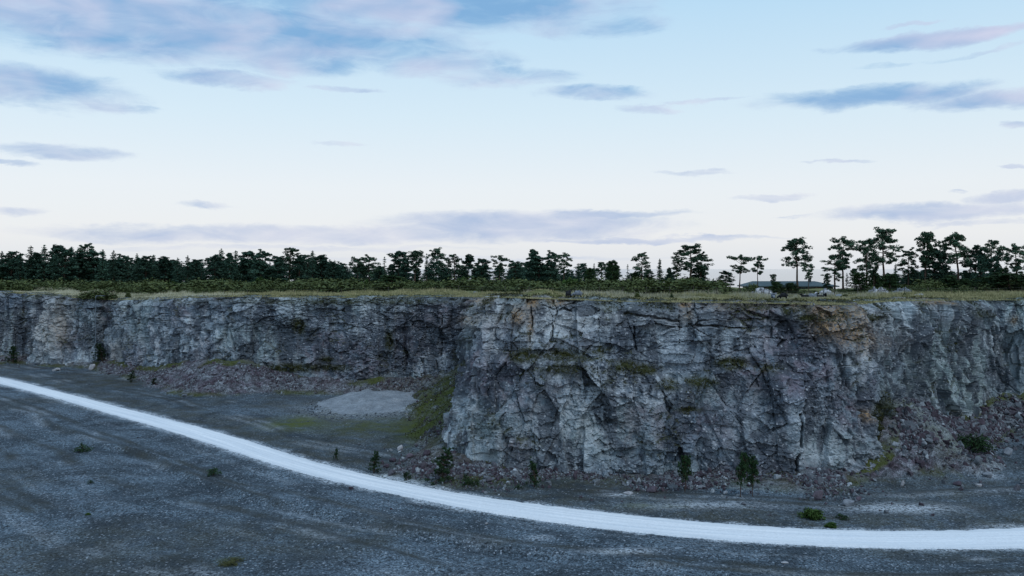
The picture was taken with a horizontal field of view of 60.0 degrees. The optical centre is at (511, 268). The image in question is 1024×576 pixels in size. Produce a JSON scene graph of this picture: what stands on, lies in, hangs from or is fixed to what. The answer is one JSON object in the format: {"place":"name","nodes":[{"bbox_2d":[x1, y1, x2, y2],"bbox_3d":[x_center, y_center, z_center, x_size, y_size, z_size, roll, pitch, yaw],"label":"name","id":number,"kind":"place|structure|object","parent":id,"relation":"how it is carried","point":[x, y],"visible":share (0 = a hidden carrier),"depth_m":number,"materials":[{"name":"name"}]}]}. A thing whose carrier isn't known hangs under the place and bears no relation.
{"place":"outdoors","nodes":[
{"label":"outdoors","id":0,"kind":"place"},
{"bbox_2d":[0,354,1023,575],"bbox_3d":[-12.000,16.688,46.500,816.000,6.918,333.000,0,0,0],"label":"quarry floor","id":1,"kind":"structure","parent":0,"point":[428,538],"depth_m":74.44,"materials":[{"name":"grey gravel"}]},
{"bbox_2d":[5,344,18,362],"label":"young pine","id":2,"kind":"object","parent":1,"relation":"on","point":[13,353],"visible":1,"depth_m":182.04,"materials":[{"name":"green plant"}]},
{"bbox_2d":[91,343,107,360],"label":"young pine","id":3,"kind":"object","parent":1,"relation":"on","point":[99,347],"visible":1,"depth_m":174.24,"materials":[{"name":"green plant"}]},
{"bbox_2d":[217,557,243,566],"bbox_3d":[-18.728,19.520,59.142,2.303,0.288,2.210,0,0,-1],"label":"floor bush","id":4,"kind":"object","parent":1,"relation":"on","point":[230,562],"visible":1,"depth_m":58.88,"materials":[{"name":"green plant"}]},
{"bbox_2d":[317,389,418,413],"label":"gravel heap","id":5,"kind":"object","parent":1,"relation":"on","point":[368,399],"visible":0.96,"depth_m":127.67,"materials":[{"name":"grey gravel"}]},
{"bbox_2d":[365,451,381,472],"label":"young pine","id":6,"kind":"object","parent":1,"relation":"on","point":[374,459],"visible":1,"depth_m":85.39,"materials":[{"name":"green plant"}]},
{"bbox_2d":[424,447,454,484],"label":"young pine","id":7,"kind":"object","parent":1,"relation":"on","point":[441,466],"visible":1,"depth_m":80.74,"materials":[{"name":"green plant"}]},
{"bbox_2d":[1,355,1023,516],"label":"scree rubble","id":8,"kind":"object","parent":1,"relation":"on","point":[990,425],"visible":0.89,"depth_m":86.39,"materials":[{"name":"stone"}]},
{"bbox_2d":[5,359,1023,485],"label":"grass patch","id":9,"kind":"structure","parent":8,"relation":"on","point":[413,428],"depth_m":111.81,"materials":[{"name":"green plant"}]},
{"bbox_2d":[2,360,1023,575],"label":"loose stones","id":10,"kind":"object","parent":1,"relation":"on","point":[360,451],"visible":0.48,"depth_m":84.73,"materials":[{"name":"grey stone"}]},
{"bbox_2d":[525,456,540,487],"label":"young pine","id":11,"kind":"object","parent":1,"relation":"on","point":[534,477],"visible":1,"depth_m":79.73,"materials":[{"name":"green plant"}]},
{"bbox_2d":[677,455,693,491],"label":"young pine","id":12,"kind":"object","parent":1,"relation":"on","point":[684,473],"visible":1,"depth_m":78.06,"materials":[{"name":"green plant"}]},
{"bbox_2d":[735,451,749,496],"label":"young pine","id":13,"kind":"object","parent":1,"relation":"on","point":[741,468],"visible":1,"depth_m":75.75,"materials":[{"name":"green plant"}]},
{"bbox_2d":[746,454,759,496],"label":"young pine","id":14,"kind":"object","parent":1,"relation":"on","point":[752,463],"visible":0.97,"depth_m":76.28,"materials":[{"name":"green plant"}]},
{"bbox_2d":[797,507,825,520],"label":"floor bush","id":15,"kind":"object","parent":1,"relation":"on","point":[814,514],"visible":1,"depth_m":69.95,"materials":[{"name":"green plant"}]},
{"bbox_2d":[956,431,996,452],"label":"floor bush","id":16,"kind":"object","parent":1,"relation":"on","point":[974,442],"visible":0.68,"depth_m":90.53,"materials":[{"name":"green plant"}]},
{"bbox_2d":[0,290,1023,476],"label":"quarry cliff","id":17,"kind":"structure","parent":0,"point":[809,404],"depth_m":87.86,"materials":[{"name":"stone"}]},
{"bbox_2d":[77,290,119,299],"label":"plateau bush","id":18,"kind":"object","parent":17,"relation":"on","point":[90,294],"visible":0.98,"depth_m":177.51,"materials":[{"name":"green plant"}]},
{"bbox_2d":[0,290,1023,462],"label":"ledge plants","id":19,"kind":"object","parent":17,"relation":"on","point":[670,308],"visible":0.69,"depth_m":88.62,"materials":[{"name":"green plant"}]},
{"bbox_2d":[0,377,1023,549],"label":"gravel road","id":20,"kind":"structure","parent":0,"point":[990,538],"depth_m":69.70,"materials":[{"name":"white gravel"}]},
{"bbox_2d":[0,0,1023,268],"label":"sky","id":21,"kind":"structure","parent":0,"point":[591,131],"materials":[{"name":"blue"}]},
{"bbox_2d":[0,283,1023,304],"bbox_3d":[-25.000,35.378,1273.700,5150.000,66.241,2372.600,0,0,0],"label":"plateau ground","id":22,"kind":"structure","parent":0,"point":[726,292],"depth_m":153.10,"materials":[{"name":"green plant"}]},
{"bbox_2d":[0,251,27,280],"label":"pine tree","id":23,"kind":"object","parent":22,"relation":"on","point":[14,260],"visible":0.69,"depth_m":246.97,"materials":[{"name":"green plant"}]},
{"bbox_2d":[12,253,27,281],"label":"spruce tree","id":24,"kind":"object","parent":22,"relation":"on","point":[19,267],"visible":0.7,"depth_m":238.06,"materials":[{"name":"green plant"}]},
{"bbox_2d":[21,246,35,281],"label":"spruce tree","id":25,"kind":"object","parent":22,"relation":"on","point":[30,256],"visible":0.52,"depth_m":251.00,"materials":[{"name":"green plant"}]},
{"bbox_2d":[21,252,43,279],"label":"pine tree","id":26,"kind":"object","parent":22,"relation":"on","point":[37,256],"visible":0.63,"depth_m":249.38,"materials":[{"name":"green plant"}]},
{"bbox_2d":[33,245,51,282],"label":"spruce tree","id":27,"kind":"object","parent":22,"relation":"on","point":[43,264],"visible":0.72,"depth_m":244.16,"materials":[{"name":"green plant"}]},
{"bbox_2d":[45,244,67,282],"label":"pine tree","id":28,"kind":"object","parent":22,"relation":"on","point":[54,251],"visible":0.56,"depth_m":244.87,"materials":[{"name":"green plant"}]},
{"bbox_2d":[46,248,80,281],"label":"pine tree","id":29,"kind":"object","parent":22,"relation":"on","point":[62,261],"visible":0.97,"depth_m":237.83,"materials":[{"name":"green plant"}]},
{"bbox_2d":[65,253,95,280],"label":"pine tree","id":30,"kind":"object","parent":22,"relation":"on","point":[78,256],"visible":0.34,"depth_m":247.30,"materials":[{"name":"green plant"}]},
{"bbox_2d":[75,243,94,267],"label":"pine tree","id":31,"kind":"object","parent":22,"relation":"on","point":[82,248],"visible":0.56,"depth_m":248.20,"materials":[{"name":"green plant"}]},
{"bbox_2d":[79,250,110,282],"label":"pine tree","id":32,"kind":"object","parent":22,"relation":"on","point":[92,263],"visible":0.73,"depth_m":245.15,"materials":[{"name":"green plant"}]},
{"bbox_2d":[95,249,110,281],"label":"spruce tree","id":33,"kind":"object","parent":22,"relation":"on","point":[103,271],"visible":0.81,"depth_m":237.74,"materials":[{"name":"green plant"}]},
{"bbox_2d":[106,250,122,282],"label":"spruce tree","id":34,"kind":"object","parent":22,"relation":"on","point":[113,259],"visible":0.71,"depth_m":240.72,"materials":[{"name":"green plant"}]},
{"bbox_2d":[108,254,133,281],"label":"pine tree","id":35,"kind":"object","parent":22,"relation":"on","point":[122,267],"visible":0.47,"depth_m":251.42,"materials":[{"name":"green plant"}]},
{"bbox_2d":[9,287,243,298],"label":"pale grass","id":36,"kind":"structure","parent":22,"relation":"on","point":[77,292],"depth_m":184.78,"materials":[{"name":"green plant"}]},
{"bbox_2d":[121,255,134,282],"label":"spruce tree","id":37,"kind":"object","parent":22,"relation":"on","point":[129,276],"visible":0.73,"depth_m":241.86,"materials":[{"name":"green plant"}]},
{"bbox_2d":[130,256,158,281],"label":"pine tree","id":38,"kind":"object","parent":22,"relation":"on","point":[148,267],"visible":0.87,"depth_m":240.10,"materials":[{"name":"green plant"}]},
{"bbox_2d":[149,256,183,281],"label":"pine tree","id":39,"kind":"object","parent":22,"relation":"on","point":[164,263],"visible":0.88,"depth_m":249.79,"materials":[{"name":"green plant"}]},
{"bbox_2d":[171,258,182,282],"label":"spruce tree","id":40,"kind":"object","parent":22,"relation":"on","point":[177,277],"visible":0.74,"depth_m":242.90,"materials":[{"name":"green plant"}]},
{"bbox_2d":[180,255,194,283],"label":"spruce tree","id":41,"kind":"object","parent":22,"relation":"on","point":[187,269],"visible":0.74,"depth_m":239.66,"materials":[{"name":"green plant"}]},
{"bbox_2d":[184,259,203,279],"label":"pine tree","id":42,"kind":"object","parent":22,"relation":"on","point":[194,263],"visible":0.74,"depth_m":242.07,"materials":[{"name":"green plant"}]},
{"bbox_2d":[199,254,228,280],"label":"pine tree","id":43,"kind":"object","parent":22,"relation":"on","point":[211,267],"visible":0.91,"depth_m":229.43,"materials":[{"name":"green plant"}]},
{"bbox_2d":[217,253,242,281],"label":"tree","id":44,"kind":"object","parent":22,"relation":"on","point":[229,260],"visible":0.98,"depth_m":228.83,"materials":[{"name":"green plant"}]},
{"bbox_2d":[237,251,262,282],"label":"pine tree","id":45,"kind":"object","parent":22,"relation":"on","point":[246,265],"visible":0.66,"depth_m":234.66,"materials":[{"name":"green plant"}]},
{"bbox_2d":[248,249,273,281],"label":"pine tree","id":46,"kind":"object","parent":22,"relation":"on","point":[262,264],"visible":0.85,"depth_m":224.86,"materials":[{"name":"green plant"}]},
{"bbox_2d":[264,255,289,282],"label":"pine tree","id":47,"kind":"object","parent":22,"relation":"on","point":[277,262],"visible":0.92,"depth_m":224.51,"materials":[{"name":"green plant"}]},
{"bbox_2d":[283,247,300,280],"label":"pine tree","id":48,"kind":"object","parent":22,"relation":"on","point":[288,258],"visible":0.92,"depth_m":227.28,"materials":[{"name":"green plant"}]},
{"bbox_2d":[281,254,313,280],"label":"pine tree","id":49,"kind":"object","parent":22,"relation":"on","point":[299,261],"visible":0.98,"depth_m":226.95,"materials":[{"name":"green plant"}]},
{"bbox_2d":[306,251,319,280],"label":"spruce tree","id":50,"kind":"object","parent":22,"relation":"on","point":[312,267],"visible":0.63,"depth_m":229.72,"materials":[{"name":"green plant"}]},
{"bbox_2d":[307,254,334,280],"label":"pine tree","id":51,"kind":"object","parent":22,"relation":"on","point":[323,262],"visible":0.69,"depth_m":232.18,"materials":[{"name":"green plant"}]},
{"bbox_2d":[323,261,341,280],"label":"pine tree","id":52,"kind":"object","parent":22,"relation":"on","point":[333,265],"visible":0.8,"depth_m":225.39,"materials":[{"name":"green plant"}]},
{"bbox_2d":[348,256,366,278],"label":"pine tree","id":53,"kind":"object","parent":22,"relation":"on","point":[355,270],"visible":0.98,"depth_m":211.34,"materials":[{"name":"green plant"}]},
{"bbox_2d":[353,254,380,282],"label":"pine tree","id":54,"kind":"object","parent":22,"relation":"on","point":[364,268],"visible":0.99,"depth_m":211.48,"materials":[{"name":"green plant"}]},
{"bbox_2d":[377,275,406,282],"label":"plateau bush","id":55,"kind":"object","parent":22,"relation":"on","point":[386,278],"visible":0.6,"depth_m":197.03,"materials":[{"name":"green plant"}]},
{"bbox_2d":[383,251,412,281],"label":"pine tree","id":56,"kind":"object","parent":22,"relation":"on","point":[396,256],"visible":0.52,"depth_m":217.41,"materials":[{"name":"green plant"}]},
{"bbox_2d":[396,256,413,280],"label":"pine tree","id":57,"kind":"object","parent":22,"relation":"on","point":[405,270],"visible":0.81,"depth_m":214.98,"materials":[{"name":"green plant"}]},
{"bbox_2d":[408,250,424,280],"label":"pine tree","id":58,"kind":"object","parent":22,"relation":"on","point":[415,255],"visible":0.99,"depth_m":211.64,"materials":[{"name":"green plant"}]},
{"bbox_2d":[425,261,441,281],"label":"pine tree","id":59,"kind":"object","parent":22,"relation":"on","point":[431,272],"visible":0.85,"depth_m":212.92,"materials":[{"name":"green plant"}]},
{"bbox_2d":[427,247,448,279],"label":"pine tree","id":60,"kind":"object","parent":22,"relation":"on","point":[435,252],"visible":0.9,"depth_m":224.72,"materials":[{"name":"green plant"}]},
{"bbox_2d":[443,254,462,279],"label":"pine tree","id":61,"kind":"object","parent":22,"relation":"on","point":[456,269],"visible":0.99,"depth_m":216.19,"materials":[{"name":"green plant"}]},
{"bbox_2d":[456,254,478,279],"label":"pine tree","id":62,"kind":"object","parent":22,"relation":"on","point":[469,259],"visible":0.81,"depth_m":218.79,"materials":[{"name":"green plant"}]},
{"bbox_2d":[469,258,492,279],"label":"pine tree","id":63,"kind":"object","parent":22,"relation":"on","point":[483,268],"visible":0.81,"depth_m":216.61,"materials":[{"name":"green plant"}]},
{"bbox_2d":[490,255,509,279],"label":"pine tree","id":64,"kind":"object","parent":22,"relation":"on","point":[500,265],"visible":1,"depth_m":211.24,"materials":[{"name":"green plant"}]},
{"bbox_2d":[0,274,1023,294],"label":"undergrowth","id":65,"kind":"object","parent":22,"relation":"on","point":[151,286],"visible":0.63,"depth_m":181.79,"materials":[{"name":"green plant"}]},
{"bbox_2d":[0,258,1023,285],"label":"woods","id":66,"kind":"object","parent":22,"relation":"on","point":[348,273],"visible":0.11,"depth_m":232.28,"materials":[{"name":"green plant"}]},
{"bbox_2d":[503,260,526,280],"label":"pine tree","id":67,"kind":"object","parent":22,"relation":"on","point":[512,271],"visible":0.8,"depth_m":192.81,"materials":[{"name":"green plant"}]},
{"bbox_2d":[522,249,541,280],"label":"pine tree","id":68,"kind":"object","parent":22,"relation":"on","point":[532,254],"visible":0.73,"depth_m":204.19,"materials":[{"name":"green plant"}]},
{"bbox_2d":[529,255,548,281],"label":"pine tree","id":69,"kind":"object","parent":22,"relation":"on","point":[537,262],"visible":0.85,"depth_m":202.32,"materials":[{"name":"green plant"}]},
{"bbox_2d":[538,250,560,282],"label":"pine tree","id":70,"kind":"object","parent":22,"relation":"on","point":[554,266],"visible":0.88,"depth_m":201.49,"materials":[{"name":"green plant"}]},
{"bbox_2d":[553,252,572,278],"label":"pine tree","id":71,"kind":"object","parent":22,"relation":"on","point":[564,263],"visible":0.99,"depth_m":194.34,"materials":[{"name":"green plant"}]},
{"bbox_2d":[595,262,608,276],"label":"pine tree","id":72,"kind":"object","parent":22,"relation":"on","point":[602,266],"visible":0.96,"depth_m":206.11,"materials":[{"name":"green plant"}]},
{"bbox_2d":[605,260,621,282],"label":"leafy tree","id":73,"kind":"object","parent":22,"relation":"on","point":[611,267],"visible":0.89,"depth_m":199.42,"materials":[{"name":"green plant"}]},
{"bbox_2d":[227,285,1020,294],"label":"wire fence","id":74,"kind":"object","parent":22,"relation":"on","point":[458,290],"visible":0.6,"depth_m":140.86,"materials":[{"name":"grey metal"}]},
{"bbox_2d":[631,252,650,277],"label":"pine tree","id":75,"kind":"object","parent":22,"relation":"on","point":[639,268],"visible":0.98,"depth_m":177.92,"materials":[{"name":"green plant"}]},
{"bbox_2d":[671,259,683,280],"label":"pine tree","id":76,"kind":"object","parent":22,"relation":"on","point":[676,267],"visible":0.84,"depth_m":183.76,"materials":[{"name":"green plant"}]},
{"bbox_2d":[671,243,709,277],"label":"pine tree","id":77,"kind":"object","parent":22,"relation":"on","point":[686,252],"visible":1,"depth_m":177.48,"materials":[{"name":"green plant"}]},
{"bbox_2d":[692,251,714,277],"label":"pine tree","id":78,"kind":"object","parent":22,"relation":"on","point":[698,272],"visible":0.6,"depth_m":182.12,"materials":[{"name":"green plant"}]},
{"bbox_2d":[524,288,907,298],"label":"pale grass","id":79,"kind":"structure","parent":22,"relation":"on","point":[745,293],"depth_m":128.00,"materials":[{"name":"green plant"}]},
{"bbox_2d":[716,270,735,286],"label":"pine tree","id":80,"kind":"object","parent":22,"relation":"on","point":[727,274],"visible":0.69,"depth_m":177.40,"materials":[{"name":"green plant"}]},
{"bbox_2d":[726,254,752,287],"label":"pine tree","id":81,"kind":"object","parent":22,"relation":"on","point":[740,267],"visible":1,"depth_m":176.62,"materials":[{"name":"green plant"}]},
{"bbox_2d":[751,256,768,285],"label":"pine tree","id":82,"kind":"object","parent":22,"relation":"on","point":[757,264],"visible":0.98,"depth_m":183.66,"materials":[{"name":"green plant"}]},
{"bbox_2d":[769,281,784,293],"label":"plateau bush","id":83,"kind":"object","parent":22,"relation":"on","point":[777,284],"visible":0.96,"depth_m":157.50,"materials":[{"name":"green plant"}]},
{"bbox_2d":[737,279,839,288],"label":"hill","id":84,"kind":"structure","parent":22,"relation":"on","point":[801,284],"depth_m":252.44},
{"bbox_2d":[784,282,799,293],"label":"plateau bush","id":85,"kind":"object","parent":22,"relation":"on","point":[789,286],"visible":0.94,"depth_m":156.61,"materials":[{"name":"green plant"}]},
{"bbox_2d":[781,237,812,288],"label":"pine tree","id":86,"kind":"object","parent":22,"relation":"on","point":[792,247],"visible":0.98,"depth_m":180.18,"materials":[{"name":"green plant"}]},
{"bbox_2d":[800,263,814,292],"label":"pine tree","id":87,"kind":"object","parent":22,"relation":"on","point":[808,271],"visible":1,"depth_m":171.18,"materials":[{"name":"green plant"}]},
{"bbox_2d":[820,256,850,289],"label":"pine tree","id":88,"kind":"object","parent":22,"relation":"on","point":[840,266],"visible":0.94,"depth_m":177.35,"materials":[{"name":"green plant"}]},
{"bbox_2d":[827,236,857,288],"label":"pine tree","id":89,"kind":"object","parent":22,"relation":"on","point":[849,244],"visible":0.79,"depth_m":179.84,"materials":[{"name":"green plant"}]},
{"bbox_2d":[848,271,872,291],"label":"plateau bush","id":90,"kind":"object","parent":22,"relation":"on","point":[857,276],"visible":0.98,"depth_m":164.71,"materials":[{"name":"green plant"}]},
{"bbox_2d":[853,238,880,287],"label":"pine tree","id":91,"kind":"object","parent":22,"relation":"on","point":[865,260],"visible":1,"depth_m":169.48,"materials":[{"name":"green plant"}]},
{"bbox_2d":[862,227,903,275],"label":"pine tree","id":92,"kind":"object","parent":22,"relation":"on","point":[881,235],"visible":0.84,"depth_m":171.31,"materials":[{"name":"green plant"}]},
{"bbox_2d":[878,273,901,289],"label":"plateau bush","id":93,"kind":"object","parent":22,"relation":"on","point":[892,278],"visible":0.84,"depth_m":165.40,"materials":[{"name":"green plant"}]},
{"bbox_2d":[895,247,920,287],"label":"pine tree","id":94,"kind":"object","parent":22,"relation":"on","point":[902,262],"visible":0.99,"depth_m":177.91,"materials":[{"name":"green plant"}]},
{"bbox_2d":[914,231,940,281],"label":"pine tree","id":95,"kind":"object","parent":22,"relation":"on","point":[926,239],"visible":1,"depth_m":174.76,"materials":[{"name":"green plant"}]},
{"bbox_2d":[920,247,950,282],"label":"pine tree","id":96,"kind":"object","parent":22,"relation":"on","point":[929,271],"visible":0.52,"depth_m":175.61,"materials":[{"name":"green plant"}]},
{"bbox_2d":[932,248,953,283],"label":"pine tree","id":97,"kind":"object","parent":22,"relation":"on","point":[941,257],"visible":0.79,"depth_m":173.68,"materials":[{"name":"green plant"}]},
{"bbox_2d":[939,275,961,289],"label":"plateau bush","id":98,"kind":"object","parent":22,"relation":"on","point":[950,280],"visible":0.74,"depth_m":157.69,"materials":[{"name":"green plant"}]},
{"bbox_2d":[936,232,971,279],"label":"pine tree","id":99,"kind":"object","parent":22,"relation":"on","point":[954,238],"visible":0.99,"depth_m":173.61,"materials":[{"name":"green plant"}]},
{"bbox_2d":[952,278,980,289],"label":"plateau bush","id":100,"kind":"object","parent":22,"relation":"on","point":[972,282],"visible":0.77,"depth_m":155.57,"materials":[{"name":"green plant"}]},
{"bbox_2d":[959,245,989,283],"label":"pine tree","id":101,"kind":"object","parent":22,"relation":"on","point":[975,252],"visible":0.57,"depth_m":173.47,"materials":[{"name":"green plant"}]},
{"bbox_2d":[971,254,989,282],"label":"pine tree","id":102,"kind":"object","parent":22,"relation":"on","point":[981,263],"visible":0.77,"depth_m":165.27,"materials":[{"name":"green plant"}]},
{"bbox_2d":[975,276,998,289],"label":"plateau bush","id":103,"kind":"object","parent":22,"relation":"on","point":[987,279],"visible":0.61,"depth_m":155.51,"materials":[{"name":"green plant"}]},
{"bbox_2d":[979,240,1006,271],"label":"pine tree","id":104,"kind":"object","parent":22,"relation":"on","point":[991,250],"visible":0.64,"depth_m":170.41,"materials":[{"name":"green plant"}]},
{"bbox_2d":[986,255,1001,281],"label":"pine tree","id":105,"kind":"object","parent":22,"relation":"on","point":[995,266],"visible":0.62,"depth_m":168.12,"materials":[{"name":"green plant"}]},
{"bbox_2d":[986,272,1023,290],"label":"plateau bush","id":106,"kind":"object","parent":22,"relation":"on","point":[1000,279],"visible":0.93,"depth_m":151.53,"materials":[{"name":"green plant"}]},
{"bbox_2d":[996,243,1023,282],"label":"pine tree","id":107,"kind":"object","parent":22,"relation":"on","point":[1014,249],"visible":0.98,"depth_m":165.53,"materials":[{"name":"green plant"}]},
{"bbox_2d":[208,269,1023,288],"bbox_3d":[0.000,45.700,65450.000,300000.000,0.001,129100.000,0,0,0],"label":"sea","id":108,"kind":"structure","parent":0,"point":[782,275],"depth_m":7111.68,"materials":[{"name":"liquid"}]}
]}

